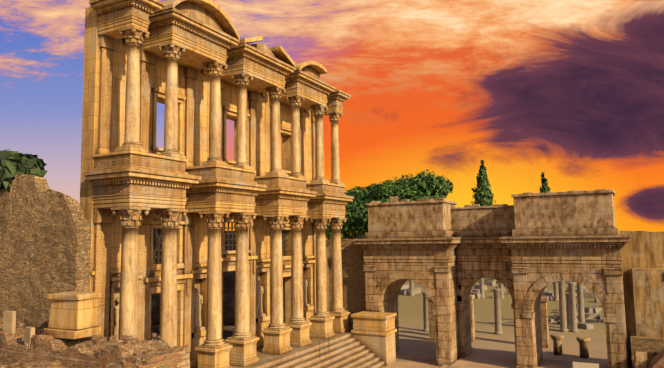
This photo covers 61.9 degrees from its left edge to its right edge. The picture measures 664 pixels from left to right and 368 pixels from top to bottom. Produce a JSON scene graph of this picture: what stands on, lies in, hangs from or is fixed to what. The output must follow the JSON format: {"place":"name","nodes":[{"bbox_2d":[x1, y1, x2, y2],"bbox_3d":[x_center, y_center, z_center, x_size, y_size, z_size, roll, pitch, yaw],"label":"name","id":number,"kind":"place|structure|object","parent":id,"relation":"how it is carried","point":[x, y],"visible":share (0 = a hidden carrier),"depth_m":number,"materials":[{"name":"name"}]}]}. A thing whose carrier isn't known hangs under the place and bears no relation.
{"place":"outdoors","nodes":[
{"label":"outdoors","id":0,"kind":"place"},
{"bbox_2d":[80,7,312,366],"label":"wall","id":1,"kind":"structure","parent":0,"point":[90,108],"depth_m":28.51,"materials":[{"name":"beige stone"}]},
{"bbox_2d":[113,275,309,339],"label":"statues","id":2,"kind":"object","parent":1,"relation":"in","point":[197,316],"visible":0.52,"depth_m":28.33,"materials":[{"name":"beige stone"}]},
{"bbox_2d":[84,0,353,360],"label":"library carved friezes","id":3,"kind":"object","parent":1,"relation":"attached to","point":[103,284],"visible":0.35,"depth_m":26.67,"materials":[{"name":"beige stone"}]},
{"bbox_2d":[91,1,346,204],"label":"library dentils","id":4,"kind":"object","parent":1,"relation":"attached to","point":[201,35],"visible":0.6,"depth_m":26.66,"materials":[{"name":"beige stone"}]},
{"bbox_2d":[153,222,287,264],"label":"window grilles","id":5,"kind":"object","parent":1,"relation":"in","point":[228,244],"visible":0.17,"depth_m":31.42,"materials":[{"name":"brown metal"}]},
{"bbox_2d":[85,0,396,367],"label":"library trim mouldings","id":6,"kind":"object","parent":1,"relation":"attached to","point":[195,55],"visible":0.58,"depth_m":27.86,"materials":[{"name":"beige stone"}]},
{"bbox_2d":[116,44,347,348],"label":"columns","id":7,"kind":"structure","parent":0,"point":[128,312],"depth_m":27.60,"materials":[{"name":"beige stone"}]},
{"bbox_2d":[93,25,346,229],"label":"column capitals","id":8,"kind":"object","parent":7,"relation":"on","point":[131,216],"visible":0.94,"depth_m":27.30,"materials":[{"name":"beige stone"}]},
{"bbox_2d":[195,329,395,367],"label":"stairs","id":9,"kind":"structure","parent":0,"point":[348,349],"depth_m":33.68,"materials":[{"name":"beige stone"}]},
{"bbox_2d":[319,338,328,357],"bbox_3d":[-0.456,9.488,32.104,0.029,0.914,1.127,-4,-6,28],"label":"metal barrier","id":10,"kind":"object","parent":9,"relation":"on","point":[324,346],"visible":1,"depth_m":32.05,"materials":[{"name":"brown metal"}]},
{"bbox_2d":[0,0,663,239],"label":"sky","id":11,"kind":"structure","parent":0,"point":[570,91],"materials":[{"name":"orange"}]},
{"bbox_2d":[326,238,365,328],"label":"wall","id":12,"kind":"structure","parent":0,"point":[353,275],"depth_m":39.74,"materials":[{"name":"brown stone"}]},
{"bbox_2d":[325,169,452,239],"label":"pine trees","id":13,"kind":"object","parent":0,"point":[420,186],"depth_m":122.86,"materials":[{"name":"green plant"}]},
{"bbox_2d":[390,350,440,367],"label":"court paving","id":14,"kind":"structure","parent":0,"point":[408,359],"depth_m":37.45,"materials":[{"name":"beige stone"}]},
{"bbox_2d":[440,353,607,367],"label":"ground","id":15,"kind":"structure","parent":14,"relation":"on","point":[474,360],"depth_m":35.11,"materials":[{"name":"beige stone"}]},
{"bbox_2d":[573,362,598,367],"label":"stone block","id":16,"kind":"structure","parent":14,"relation":"on","point":[583,365],"depth_m":28.62,"materials":[{"name":"beige stone"}]},
{"bbox_2d":[633,349,647,367],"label":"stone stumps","id":17,"kind":"object","parent":14,"relation":"on","point":[640,358],"visible":1,"depth_m":28.83,"materials":[{"name":"beige stone"}]},
{"bbox_2d":[648,349,663,367],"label":"rock","id":18,"kind":"object","parent":14,"relation":"on","point":[657,360],"visible":1,"depth_m":28.36,"materials":[{"name":"brown stone"}]},
{"bbox_2d":[342,234,568,284],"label":"hill terrain","id":19,"kind":"structure","parent":0,"point":[363,236],"depth_m":133.74,"materials":[{"name":"brown soil"}]},
{"bbox_2d":[471,160,550,205],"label":"cypress trees","id":20,"kind":"object","parent":19,"relation":"on","point":[483,196],"depth_m":112.52,"materials":[{"name":"green plant"}]},
{"bbox_2d":[365,189,618,238],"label":"gate attic inscription blocks","id":21,"kind":"structure","parent":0,"point":[576,212],"depth_m":36.41,"materials":[{"name":"beige stone"}]},
{"bbox_2d":[353,235,630,274],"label":"cornice","id":22,"kind":"structure","parent":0,"point":[587,252],"depth_m":35.58,"materials":[{"name":"beige stone"}]},
{"bbox_2d":[361,246,623,248],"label":"gate dentils","id":23,"kind":"object","parent":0,"point":[487,247],"visible":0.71,"depth_m":36.14,"materials":[{"name":"beige stone"}]},
{"bbox_2d":[398,281,607,363],"bbox_3d":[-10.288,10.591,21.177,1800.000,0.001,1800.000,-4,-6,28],"label":"earth ground","id":24,"kind":"structure","parent":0,"point":[413,336],"depth_m":47.84,"materials":[{"name":"beige soil"}]},
{"bbox_2d":[0,174,91,328],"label":"rubble wall","id":25,"kind":"structure","parent":24,"relation":"on","point":[45,236],"depth_m":20.73,"materials":[{"name":"stone"}]},
{"bbox_2d":[0,149,46,192],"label":"bush","id":26,"kind":"object","parent":25,"relation":"attached to","point":[13,164],"depth_m":22.04,"materials":[{"name":"green plant"}]},
{"bbox_2d":[151,229,284,341],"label":"library interior walls","id":27,"kind":"structure","parent":24,"relation":"on","point":[228,303],"depth_m":41.70,"materials":[{"name":"brown stone"}]},
{"bbox_2d":[355,238,629,367],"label":"gate piers","id":28,"kind":"structure","parent":24,"relation":"on","point":[452,331],"depth_m":35.79,"materials":[{"name":"beige stone"}]},
{"bbox_2d":[371,270,615,322],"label":"arches","id":29,"kind":"structure","parent":28,"relation":"on","point":[538,286],"depth_m":35.96,"materials":[{"name":"beige stone"}]},
{"bbox_2d":[399,278,603,334],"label":"columns","id":30,"kind":"structure","parent":24,"relation":"on","point":[571,321],"depth_m":49.92,"materials":[{"name":"beige stone"}]},
{"bbox_2d":[550,334,590,357],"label":"column stumps","id":31,"kind":"object","parent":24,"relation":"on","point":[557,339],"visible":1,"depth_m":37.73,"materials":[{"name":"stone"}]},
{"bbox_2d":[620,230,663,367],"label":"plaster wall","id":32,"kind":"structure","parent":24,"relation":"on","point":[642,253],"depth_m":31.30,"materials":[{"name":"beige stone"}]},
{"bbox_2d":[630,336,663,367],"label":"stone wall","id":33,"kind":"structure","parent":24,"relation":"on","point":[652,347],"depth_m":30.25,"materials":[{"name":"stone"}]},
{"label":"terrace","id":34,"kind":"structure","parent":0,"visible":0},
{"bbox_2d":[0,349,121,367],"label":"terrace","id":35,"kind":"structure","parent":34,"relation":"on","point":[8,357],"depth_m":17.07,"materials":[{"name":"stone"}]},
{"bbox_2d":[0,333,170,365],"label":"rubble ruins","id":36,"kind":"object","parent":34,"relation":"on","point":[109,354],"visible":0.33,"depth_m":16.70,"materials":[{"name":"stone"}]},
{"bbox_2d":[3,311,155,354],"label":"stone blocks","id":37,"kind":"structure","parent":36,"relation":"on","point":[9,322],"depth_m":18.45,"materials":[{"name":"beige stone"}]},
{"bbox_2d":[0,319,188,367],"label":"ruin tops","id":38,"kind":"object","parent":36,"relation":"on","point":[144,350],"visible":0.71,"depth_m":16.85,"materials":[{"name":"stone"}]},
{"bbox_2d":[43,291,101,339],"bbox_3d":[-8.404,4.240,18.001,1.601,1.404,1.058,-4,-6,28],"label":"pedestal","id":39,"kind":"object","parent":38,"relation":"on","point":[73,315],"depth_m":17.63,"materials":[{"name":"beige stone"}]},
{"bbox_2d":[30,349,189,367],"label":"brick ruins","id":40,"kind":"object","parent":34,"relation":"on","point":[180,359],"visible":0.58,"depth_m":16.19,"materials":[{"name":"stone"}]}
]}

